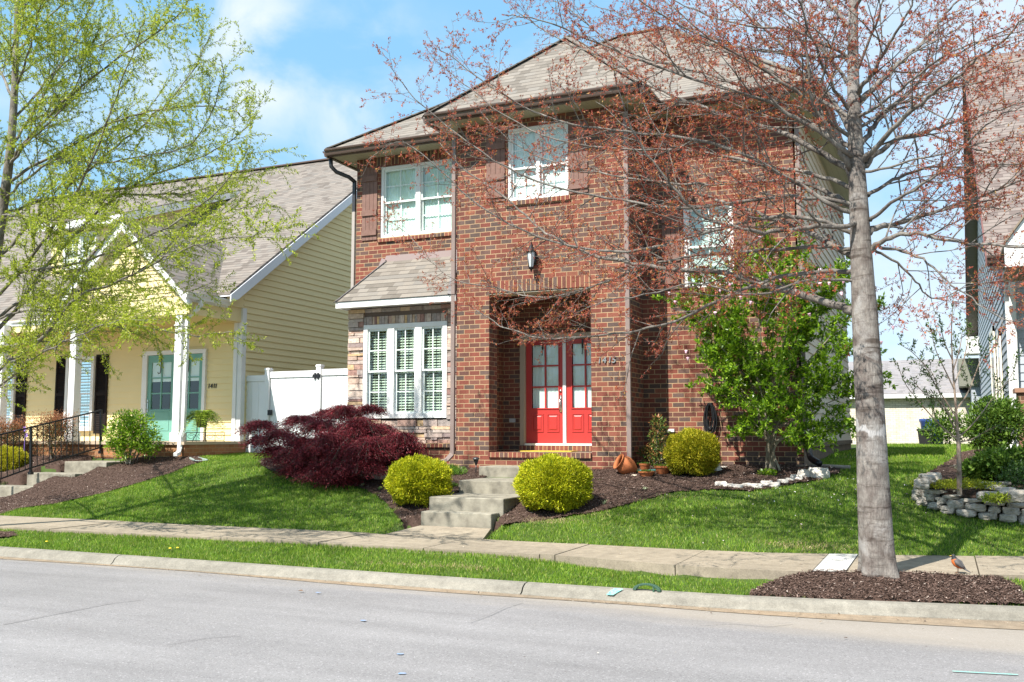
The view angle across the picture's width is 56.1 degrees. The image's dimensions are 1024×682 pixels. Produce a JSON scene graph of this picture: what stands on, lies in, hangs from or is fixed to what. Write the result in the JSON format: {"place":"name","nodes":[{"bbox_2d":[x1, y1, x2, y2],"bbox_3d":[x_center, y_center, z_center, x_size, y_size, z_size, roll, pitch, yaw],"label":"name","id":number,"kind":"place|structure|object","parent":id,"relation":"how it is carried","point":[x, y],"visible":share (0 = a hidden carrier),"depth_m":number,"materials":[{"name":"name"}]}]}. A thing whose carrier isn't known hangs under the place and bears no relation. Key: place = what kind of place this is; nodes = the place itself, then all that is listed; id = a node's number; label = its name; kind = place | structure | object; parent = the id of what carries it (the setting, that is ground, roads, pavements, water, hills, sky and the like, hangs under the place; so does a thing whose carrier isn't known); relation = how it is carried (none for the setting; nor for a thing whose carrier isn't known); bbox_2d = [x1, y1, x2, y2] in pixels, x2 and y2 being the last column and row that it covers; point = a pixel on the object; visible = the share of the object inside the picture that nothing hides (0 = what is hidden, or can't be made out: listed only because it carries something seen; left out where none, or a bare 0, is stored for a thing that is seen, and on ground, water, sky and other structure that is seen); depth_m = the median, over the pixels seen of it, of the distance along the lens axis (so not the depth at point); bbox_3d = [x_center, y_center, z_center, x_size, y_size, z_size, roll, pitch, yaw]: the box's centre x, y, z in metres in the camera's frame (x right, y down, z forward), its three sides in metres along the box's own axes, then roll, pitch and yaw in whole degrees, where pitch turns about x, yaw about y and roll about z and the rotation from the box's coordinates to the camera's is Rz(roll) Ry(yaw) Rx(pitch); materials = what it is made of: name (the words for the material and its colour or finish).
{"place":"outdoors","nodes":[
{"label":"outdoors","id":0,"kind":"place"},
{"bbox_2d":[386,525,490,539],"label":"path","id":1,"kind":"structure","parent":0,"point":[454,532],"depth_m":13.01,"materials":[{"name":"concrete"}]},
{"bbox_2d":[0,559,1023,681],"bbox_3d":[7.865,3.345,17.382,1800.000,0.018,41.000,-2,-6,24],"label":"road","id":2,"kind":"structure","parent":0,"point":[281,630],"depth_m":7.75,"materials":[{"name":"grey asphalt"}]},
{"bbox_2d":[4,599,135,623],"bbox_3d":[-4.077,2.506,8.952,0.102,0.001,1.478,-3,-6,29],"label":"road crack","id":3,"kind":"object","parent":2,"relation":"on","point":[60,612],"visible":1,"depth_m":8.77,"materials":[{"name":"grey asphalt"}]},
{"bbox_2d":[0,556,1023,629],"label":"gutter","id":4,"kind":"object","parent":2,"relation":"on","point":[1019,625],"visible":1,"depth_m":8.93,"materials":[{"name":"beige concrete"}]},
{"bbox_2d":[956,671,1017,674],"bbox_3d":[3.253,2.281,6.608,0.415,0.001,0.023,-1,-6,14],"label":"paint mark","id":5,"kind":"object","parent":2,"relation":"on","point":[985,672],"visible":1,"depth_m":6.61,"materials":[{"name":"paint"}]},
{"bbox_2d":[0,515,1023,580],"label":"sidewalk","id":6,"kind":"structure","parent":0,"point":[718,564],"depth_m":11.17,"materials":[{"name":"concrete"}]},
{"bbox_2d":[1,530,1022,678],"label":"street grit","id":7,"kind":"object","parent":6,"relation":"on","point":[543,598],"visible":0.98,"depth_m":9.69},
{"bbox_2d":[812,554,857,571],"bbox_3d":[3.453,2.493,10.209,0.300,0.284,1.654,-2,-6,24],"label":"sidewalk patch","id":8,"kind":"object","parent":6,"relation":"on","point":[842,562],"visible":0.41,"depth_m":10.18,"materials":[{"name":"white concrete"}]},
{"bbox_2d":[950,554,970,572],"bbox_3d":[4.388,2.180,9.417,0.178,0.180,0.098,0,-6,-2],"label":"robin","id":9,"kind":"object","parent":6,"relation":"on","point":[957,563],"visible":1,"depth_m":9.40,"materials":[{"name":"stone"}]},
{"bbox_2d":[0,443,1023,605],"bbox_3d":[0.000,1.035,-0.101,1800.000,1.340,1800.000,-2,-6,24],"label":"ground","id":10,"kind":"structure","parent":0,"point":[853,446],"depth_m":12.36,"materials":[{"name":"plant"}]},
{"bbox_2d":[0,531,16,536],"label":"mulch bed","id":11,"kind":"object","parent":10,"relation":"on","point":[2,534],"visible":1,"depth_m":13.86,"materials":[{"name":"brown wood"}]},
{"bbox_2d":[0,460,124,496],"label":"concrete steps","id":12,"kind":"structure","parent":10,"relation":"on","point":[74,468],"depth_m":20.29,"materials":[{"name":"grey concrete"}]},
{"bbox_2d":[0,455,201,513],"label":"mulch bed","id":13,"kind":"object","parent":10,"relation":"on","point":[19,479],"visible":0.58,"depth_m":19.45,"materials":[{"name":"brown wood"}]},
{"bbox_2d":[0,444,28,470],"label":"round shrub","id":14,"kind":"object","parent":13,"relation":"on","point":[10,455],"visible":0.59,"depth_m":21.01,"materials":[{"name":"yellow plant"}]},
{"bbox_2d":[0,416,33,450],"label":"nandina","id":15,"kind":"object","parent":13,"relation":"on","point":[12,426],"visible":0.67,"depth_m":22.05,"materials":[{"name":"brown plant"}]},
{"bbox_2d":[0,409,102,479],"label":"handrail","id":16,"kind":"object","parent":13,"relation":"on","point":[100,451],"visible":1,"depth_m":20.50,"materials":[{"name":"black metal"}]},
{"bbox_2d":[19,407,88,458],"bbox_3d":[-10.174,2.036,21.447,1.876,1.184,1.323,-2,-6,24],"label":"nandina","id":17,"kind":"object","parent":13,"relation":"on","point":[52,433],"visible":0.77,"depth_m":21.36,"materials":[{"name":"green plant"}]},
{"bbox_2d":[99,408,164,463],"bbox_3d":[-7.972,1.992,20.230,1.570,1.190,1.054,-2,-6,24],"label":"rhododendron","id":18,"kind":"object","parent":13,"relation":"on","point":[128,425],"visible":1,"depth_m":20.07,"materials":[{"name":"green plant"}]},
{"bbox_2d":[189,457,207,460],"bbox_3d":[-6.524,2.449,19.933,0.284,0.070,0.600,3,-6,-31],"label":"splash block","id":19,"kind":"object","parent":13,"relation":"on","point":[192,459],"depth_m":19.82,"materials":[{"name":"grey plastic"}]},
{"bbox_2d":[0,0,318,420],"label":"street tree","id":20,"kind":"object","parent":10,"relation":"on","point":[32,340],"visible":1,"depth_m":13.20,"materials":[{"name":"green plant"}]},
{"bbox_2d":[0,158,356,457],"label":"yellow house","id":21,"kind":"structure","parent":10,"relation":"on","point":[295,317],"depth_m":23.91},
{"bbox_2d":[6,360,16,429],"bbox_3d":[-13.499,1.447,25.457,0.980,1.870,0.152,-2,-6,24],"label":"window","id":22,"kind":"structure","parent":21,"relation":"in","point":[12,406],"depth_m":25.23,"materials":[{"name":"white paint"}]},
{"bbox_2d":[63,356,95,430],"bbox_3d":[-10.919,1.335,24.311,0.970,1.870,0.152,-2,-6,24],"label":"window","id":23,"kind":"structure","parent":21,"relation":"in","point":[93,365],"depth_m":24.25,"materials":[{"name":"white paint"}]},
{"bbox_2d":[62,231,99,269],"bbox_3d":[-11.523,-2.398,25.695,1.200,0.970,0.152,-2,-6,24],"label":"window","id":24,"kind":"structure","parent":21,"relation":"in","point":[81,241],"depth_m":25.66,"materials":[{"name":"white paint"}]},
{"bbox_2d":[145,355,173,440],"bbox_3d":[-8.500,1.370,23.202,0.855,2.065,0.130,-2,-6,24],"label":"door","id":25,"kind":"structure","parent":21,"relation":"in","point":[156,373],"depth_m":23.23,"materials":[{"name":"teal paint"}]},
{"bbox_2d":[185,353,202,439],"bbox_3d":[-7.710,1.336,22.852,0.855,2.065,0.129,-2,-6,24],"label":"door","id":26,"kind":"structure","parent":21,"relation":"in","point":[194,371],"depth_m":22.82,"materials":[{"name":"teal paint"}]},
{"bbox_2d":[193,424,208,440],"bbox_3d":[-6.827,2.023,21.134,0.337,0.372,0.326,-2,-6,24],"label":"fern stand","id":27,"kind":"object","parent":21,"relation":"on","point":[204,430],"visible":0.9,"depth_m":21.08,"materials":[{"name":"black metal"}]},
{"bbox_2d":[195,416,208,427],"bbox_3d":[-6.830,1.785,21.153,0.310,0.240,0.305,-2,-6,24],"label":"flower pot","id":28,"kind":"object","parent":27,"relation":"on","point":[197,422],"visible":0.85,"depth_m":21.05,"materials":[{"name":"white"}]},
{"bbox_2d":[178,410,225,432],"bbox_3d":[-6.814,1.781,21.154,1.103,0.546,1.165,-2,-6,24],"label":"fern","id":29,"kind":"object","parent":28,"relation":"in","point":[204,414],"visible":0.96,"depth_m":21.06,"materials":[{"name":"green plant"}]},
{"bbox_2d":[186,432,224,441],"bbox_3d":[-6.727,2.107,21.102,0.015,0.210,1.164,-3,-6,26],"label":"scroll edging","id":30,"kind":"object","parent":21,"relation":"on","point":[205,440],"visible":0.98,"depth_m":21.09,"materials":[{"name":"black metal"}]},
{"bbox_2d":[245,364,348,452],"bbox_3d":[-4.367,1.594,21.608,4.381,2.130,0.162,-2,-6,24],"label":"vinyl fence","id":31,"kind":"object","parent":10,"relation":"on","point":[271,396],"visible":0.38,"depth_m":21.92,"materials":[{"name":"white plastic"}]},
{"bbox_2d":[260,458,484,528],"bbox_3d":[-3.223,2.611,17.309,6.525,0.920,5.400,-2,-6,24],"label":"mulch bed","id":32,"kind":"object","parent":10,"relation":"on","point":[413,521],"visible":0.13,"depth_m":14.97,"materials":[{"name":"brown wood"}]},
{"bbox_2d":[231,402,429,489],"bbox_3d":[-3.053,1.819,16.906,3.975,1.488,2.748,-7,-9,50],"label":"japanese maple","id":33,"kind":"object","parent":32,"relation":"on","point":[332,454],"visible":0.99,"depth_m":16.13,"materials":[{"name":"red plant"}]},
{"bbox_2d":[371,466,388,479],"bbox_3d":[-2.168,2.254,16.267,0.415,0.272,0.315,-2,-6,24],"label":"boulder","id":34,"kind":"object","parent":32,"relation":"on","point":[378,478],"visible":0.12,"depth_m":16.14,"materials":[{"name":"stone"}]},
{"bbox_2d":[382,453,453,506],"bbox_3d":[-1.428,2.079,14.401,1.103,0.813,1.057,1,-6,-10],"label":"round shrub","id":35,"kind":"object","parent":32,"relation":"on","point":[418,478],"visible":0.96,"depth_m":14.09,"materials":[{"name":"yellow plant"}]},
{"bbox_2d":[448,463,467,475],"bbox_3d":[-0.972,2.169,16.093,0.569,0.245,0.376,-2,-6,24],"label":"groundcover","id":36,"kind":"object","parent":32,"relation":"on","point":[456,468],"visible":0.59,"depth_m":16.04,"materials":[{"name":"green plant"}]},
{"bbox_2d":[473,457,479,472],"bbox_3d":[-0.603,2.102,16.102,0.124,0.319,0.124,-2,-6,24],"label":"path light","id":37,"kind":"object","parent":32,"relation":"on","point":[475,459],"visible":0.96,"depth_m":16.09,"materials":[{"name":"brown metal"}]},
{"bbox_2d":[421,465,520,534],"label":"concrete steps","id":38,"kind":"structure","parent":10,"relation":"on","point":[481,503],"depth_m":13.65,"materials":[{"name":"grey concrete"}]},
{"bbox_2d":[0,546,1023,621],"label":"kerb","id":39,"kind":"structure","parent":10,"relation":"on","point":[882,608],"depth_m":9.82,"materials":[{"name":"concrete"}]},
{"bbox_2d":[606,588,622,594],"bbox_3d":[1.026,2.508,9.615,0.162,0.057,0.064,2,-6,-16],"label":"paint mark","id":40,"kind":"object","parent":39,"relation":"on","point":[613,591],"visible":1,"depth_m":9.61,"materials":[{"name":"paint"}]},
{"bbox_2d":[633,583,661,591],"bbox_3d":[1.346,2.466,9.560,0.286,0.111,0.066,-2,-6,24],"label":"hose","id":41,"kind":"object","parent":39,"relation":"on","point":[657,588],"visible":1,"depth_m":9.52,"materials":[{"name":"green plastic"}]},
{"bbox_2d":[323,27,852,468],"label":"brick house","id":42,"kind":"structure","parent":10,"relation":"on","point":[460,391],"depth_m":16.88,"materials":[{"name":"red brick"}]},
{"bbox_2d":[362,321,447,417],"bbox_3d":[-1.955,0.543,17.668,1.765,1.745,0.152,-2,-6,24],"label":"window","id":43,"kind":"structure","parent":42,"relation":"in","point":[419,328],"depth_m":17.66,"materials":[{"name":"white paint"}]},
{"bbox_2d":[381,159,451,237],"bbox_3d":[-1.810,-2.767,18.768,1.680,1.433,0.132,-2,-6,24],"label":"window","id":44,"kind":"structure","parent":42,"relation":"in","point":[426,205],"depth_m":18.79,"materials":[{"name":"white glass"}]},
{"bbox_2d":[508,121,567,200],"bbox_3d":[0.470,-3.138,16.681,1.135,1.390,0.132,-2,-6,24],"label":"window","id":45,"kind":"structure","parent":42,"relation":"in","point":[561,181],"depth_m":16.71,"materials":[{"name":"white glass"}]},
{"bbox_2d":[526,340,562,442],"bbox_3d":[0.587,0.916,17.452,0.722,1.870,0.123,-2,-6,24],"label":"door","id":46,"kind":"structure","parent":42,"relation":"in","point":[544,379],"depth_m":17.48,"materials":[{"name":"red paint"}]},
{"bbox_2d":[519,450,577,451],"bbox_3d":[0.641,1.953,17.032,1.000,0.019,0.330,-2,-6,24],"label":"doormat","id":47,"kind":"object","parent":42,"relation":"on","point":[544,451],"visible":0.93,"depth_m":16.98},
{"bbox_2d":[566,338,591,442],"bbox_3d":[1.309,0.886,17.141,0.724,1.870,0.104,-2,-6,24],"label":"door","id":48,"kind":"structure","parent":42,"relation":"in","point":[578,367],"depth_m":17.22,"materials":[{"name":"red paint"}]},
{"bbox_2d":[683,206,733,287],"bbox_3d":[3.355,-1.614,16.339,0.850,1.426,0.132,-2,-6,24],"label":"window","id":49,"kind":"structure","parent":42,"relation":"in","point":[692,213],"depth_m":16.42,"materials":[{"name":"white glass"}]},
{"bbox_2d":[703,402,716,433],"bbox_3d":[3.290,1.281,15.934,0.243,0.521,0.128,-2,-6,24],"label":"garden hose","id":50,"kind":"object","parent":42,"relation":"attached to","point":[707,427],"visible":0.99,"depth_m":15.89,"materials":[{"name":"black rubber"}]},
{"bbox_2d":[494,463,840,531],"bbox_3d":[2.591,2.314,14.310,4.275,0.886,4.635,-2,-6,24],"label":"mulch bed","id":51,"kind":"object","parent":10,"relation":"on","point":[502,518],"visible":0.45,"depth_m":14.01,"materials":[{"name":"brown wood"}]},
{"bbox_2d":[510,453,594,513],"bbox_3d":[0.565,1.976,13.442,1.153,0.862,1.142,3,-6,-26],"label":"round shrub","id":52,"kind":"object","parent":51,"relation":"on","point":[555,481],"visible":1,"depth_m":13.11,"materials":[{"name":"yellow plant"}]},
{"bbox_2d":[613,454,636,473],"bbox_3d":[1.792,1.950,15.176,0.382,0.343,0.298,1,-6,-9],"label":"urn","id":53,"kind":"object","parent":51,"relation":"on","point":[623,464],"visible":0.97,"depth_m":15.07,"materials":[{"name":"ceramic"}]},
{"bbox_2d":[637,469,655,476],"bbox_3d":[2.068,2.043,14.836,0.284,0.135,0.278,-2,-6,24],"label":"plant bowl","id":54,"kind":"object","parent":51,"relation":"on","point":[646,473],"visible":0.92,"depth_m":14.74,"materials":[{"name":"ceramic"}]},
{"bbox_2d":[636,413,670,465],"bbox_3d":[2.346,1.686,15.797,0.658,1.006,0.421,-2,-6,24],"label":"photinia","id":55,"kind":"object","parent":51,"relation":"on","point":[656,453],"visible":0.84,"depth_m":15.75,"materials":[{"name":"green plant"}]},
{"bbox_2d":[653,464,669,473],"bbox_3d":[2.344,2.001,14.980,0.288,0.169,0.288,-2,-6,24],"label":"plant pot","id":56,"kind":"object","parent":51,"relation":"on","point":[662,469],"visible":0.84,"depth_m":14.89,"materials":[{"name":"ceramic"}]},
{"bbox_2d":[662,426,722,476],"bbox_3d":[2.756,1.707,14.759,0.936,0.809,0.920,-2,-6,24],"label":"round shrub","id":57,"kind":"object","parent":51,"relation":"on","point":[690,450],"visible":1,"depth_m":14.51,"materials":[{"name":"yellow plant"}]},
{"bbox_2d":[715,481,726,485],"bbox_3d":[3.019,2.072,13.848,0.190,0.100,0.133,-2,-6,24],"label":"edging stone","id":58,"kind":"object","parent":51,"relation":"on","point":[721,483],"visible":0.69,"depth_m":13.81,"materials":[{"name":"white stone"}]},
{"bbox_2d":[733,484,743,487],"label":"edging stone","id":59,"kind":"object","parent":51,"relation":"on","point":[738,485],"visible":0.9,"depth_m":13.61,"materials":[{"name":"white stone"}]},
{"bbox_2d":[751,483,762,487],"bbox_3d":[3.472,2.060,13.620,0.171,0.092,0.120,-2,-6,24],"label":"edging stone","id":60,"kind":"object","parent":51,"relation":"on","point":[756,485],"visible":0.89,"depth_m":13.58,"materials":[{"name":"white stone"}]},
{"bbox_2d":[761,480,772,485],"bbox_3d":[3.640,2.038,13.711,0.185,0.095,0.126,-2,-6,24],"label":"edging stone","id":61,"kind":"object","parent":51,"relation":"on","point":[764,483],"visible":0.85,"depth_m":13.66,"materials":[{"name":"white stone"}]},
{"bbox_2d":[757,467,777,475],"bbox_3d":[3.806,1.970,14.320,0.317,0.185,0.240,-2,-6,24],"label":"perennial","id":62,"kind":"object","parent":51,"relation":"on","point":[767,472],"visible":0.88,"depth_m":14.26,"materials":[{"name":"green plant"}]},
{"bbox_2d":[651,215,897,470],"bbox_3d":[3.881,-0.013,14.518,3.644,3.936,1.868,-2,-6,24],"label":"magnolia","id":63,"kind":"object","parent":51,"relation":"on","point":[725,360],"visible":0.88,"depth_m":14.32,"materials":[{"name":"green plant"}]},
{"bbox_2d":[769,482,779,487],"bbox_3d":[3.719,2.042,13.620,0.162,0.088,0.111,-2,-6,24],"label":"edging stone","id":64,"kind":"object","parent":51,"relation":"on","point":[774,484],"visible":0.94,"depth_m":13.57,"materials":[{"name":"white stone"}]},
{"bbox_2d":[777,479,788,482],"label":"edging stone","id":65,"kind":"object","parent":51,"relation":"on","point":[783,480],"visible":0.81,"depth_m":13.73,"materials":[{"name":"white stone"}]},
{"bbox_2d":[790,474,802,479],"bbox_3d":[4.144,1.990,13.982,0.183,0.101,0.131,-2,-6,24],"label":"edging stone","id":66,"kind":"object","parent":51,"relation":"on","point":[796,476],"visible":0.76,"depth_m":13.93,"materials":[{"name":"white stone"}]},
{"bbox_2d":[797,469,809,476],"bbox_3d":[4.303,1.968,14.134,0.221,0.168,0.160,-2,-6,24],"label":"edging stone","id":67,"kind":"object","parent":51,"relation":"on","point":[805,472],"visible":0.62,"depth_m":14.07,"materials":[{"name":"white stone"}]},
{"bbox_2d":[808,467,829,478],"bbox_3d":[4.487,1.959,14.051,0.310,0.230,0.218,-2,-6,24],"label":"edging stone","id":68,"kind":"object","parent":51,"relation":"on","point":[818,472],"visible":0.71,"depth_m":13.96,"materials":[{"name":"white stone"}]},
{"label":"plant tray","id":69,"kind":"object","parent":51,"relation":"on","visible":0},
{"bbox_2d":[637,462,651,469],"bbox_3d":[2.130,2.006,15.309,0.269,0.169,0.204,-2,-6,24],"label":"plant pot","id":70,"kind":"object","parent":69,"relation":"on","point":[645,465],"visible":0.86,"depth_m":15.24,"materials":[{"name":"ceramic"}]},
{"bbox_2d":[324,493,1023,604],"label":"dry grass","id":71,"kind":"structure","parent":10,"relation":"on","point":[533,521],"depth_m":11.24,"materials":[{"name":"plant"}]},
{"bbox_2d":[666,467,939,545],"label":"petals","id":72,"kind":"object","parent":10,"relation":"on","point":[815,500],"visible":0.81,"depth_m":12.76,"materials":[{"name":"plant"}]},
{"bbox_2d":[796,464,850,469],"bbox_3d":[4.815,1.950,14.876,0.805,0.085,0.080,-3,-6,29],"label":"edging timber","id":73,"kind":"object","parent":10,"relation":"on","point":[839,466],"visible":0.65,"depth_m":14.77,"materials":[{"name":"grey wood"}]},
{"bbox_2d":[749,571,1023,605],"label":"mulch bed","id":74,"kind":"object","parent":10,"relation":"on","point":[829,575],"visible":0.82,"depth_m":9.16,"materials":[{"name":"brown wood"}]},
{"bbox_2d":[345,0,1023,578],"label":"street tree","id":75,"kind":"object","parent":74,"relation":"on","point":[877,556],"visible":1,"depth_m":10.02,"materials":[{"name":"grey plant"}]},
{"bbox_2d":[848,358,980,443],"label":"garage","id":76,"kind":"structure","parent":10,"relation":"on","point":[903,416],"depth_m":37.06,"materials":[{"name":"white brick"}]},
{"bbox_2d":[917,429,932,444],"bbox_3d":[14.652,3.405,34.028,0.566,0.580,0.566,-2,-6,24],"label":"planter box","id":77,"kind":"object","parent":10,"relation":"on","point":[923,439],"visible":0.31,"depth_m":33.84,"materials":[{"name":"black plastic"}]},
{"bbox_2d":[919,419,943,444],"bbox_3d":[15.181,3.278,34.683,0.880,0.960,0.880,-2,-6,24],"label":"recycling bin","id":78,"kind":"object","parent":10,"relation":"on","point":[922,422],"visible":0.23,"depth_m":34.45,"materials":[{"name":"blue plastic"}]},
{"bbox_2d":[917,407,967,444],"bbox_3d":[14.785,2.919,32.720,1.870,1.398,1.199,-2,-6,24],"label":"shrub","id":79,"kind":"object","parent":10,"relation":"on","point":[940,430],"visible":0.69,"depth_m":32.60,"materials":[{"name":"green plant"}]},
{"bbox_2d":[911,472,1023,524],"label":"stone wall","id":80,"kind":"structure","parent":10,"relation":"on","point":[923,494],"depth_m":12.03,"materials":[{"name":"stone"}]},
{"bbox_2d":[927,449,1023,502],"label":"mulch bed","id":81,"kind":"object","parent":10,"relation":"on","point":[971,493],"visible":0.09,"depth_m":13.30,"materials":[{"name":"brown wood"}]},
{"bbox_2d":[0,448,1023,602],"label":"wood chips","id":82,"kind":"object","parent":81,"relation":"on","point":[810,570],"visible":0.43,"depth_m":13.41,"materials":[{"name":"brown wood"}]},
{"bbox_2d":[889,303,1023,494],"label":"sapling","id":83,"kind":"object","parent":81,"relation":"on","point":[958,444],"visible":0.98,"depth_m":12.16,"materials":[{"name":"brown plant"}]},
{"bbox_2d":[907,477,1006,491],"bbox_3d":[5.678,1.831,12.284,1.170,0.196,0.749,-2,-6,24],"label":"lamium patch","id":84,"kind":"object","parent":81,"relation":"on","point":[967,483],"visible":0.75,"depth_m":12.14,"materials":[{"name":"green plant"}]},
{"bbox_2d":[956,442,1023,481],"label":"hydrangea","id":85,"kind":"object","parent":81,"relation":"on","point":[983,465],"visible":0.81,"depth_m":12.84,"materials":[{"name":"green plant"}]},
{"bbox_2d":[961,392,1023,452],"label":"viburnum","id":86,"kind":"object","parent":81,"relation":"on","point":[1006,413],"visible":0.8,"depth_m":16.13,"materials":[{"name":"green plant"}]},
{"bbox_2d":[976,481,1023,502],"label":"stone terrace","id":87,"kind":"structure","parent":81,"relation":"on","point":[1017,496],"depth_m":11.54,"materials":[{"name":"stone"}]},
{"bbox_2d":[978,490,1010,505],"bbox_3d":[5.773,1.872,11.470,0.371,0.188,0.274,-2,-6,24],"label":"sedum","id":88,"kind":"object","parent":87,"relation":"on","point":[995,497],"visible":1,"depth_m":11.45,"materials":[{"name":"green plant"}]},
{"bbox_2d":[994,458,1023,489],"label":"boxwood","id":89,"kind":"object","parent":81,"relation":"on","point":[1019,468],"visible":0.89,"depth_m":12.12,"materials":[{"name":"green plant"}]},
{"bbox_2d":[957,50,1023,448],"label":"blue grey house","id":90,"kind":"structure","parent":10,"relation":"on","point":[1000,359],"depth_m":23.25,"materials":[{"name":"blue"}]},
{"bbox_2d":[989,326,997,402],"bbox_3d":[12.394,0.933,24.719,0.040,2.450,2.000,-2,-6,24],"label":"window","id":91,"kind":"structure","parent":90,"relation":"in","point":[992,355],"depth_m":24.53,"materials":[{"name":"beige"}]},
{"bbox_2d":[996,331,1002,399],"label":"window","id":92,"kind":"structure","parent":90,"relation":"in","point":[998,349],"depth_m":21.79,"materials":[{"name":"beige"}]},
{"bbox_2d":[0,0,1023,425],"label":"sky","id":93,"kind":"structure","parent":0,"point":[320,57],"materials":[{"name":"blue"}]}
]}

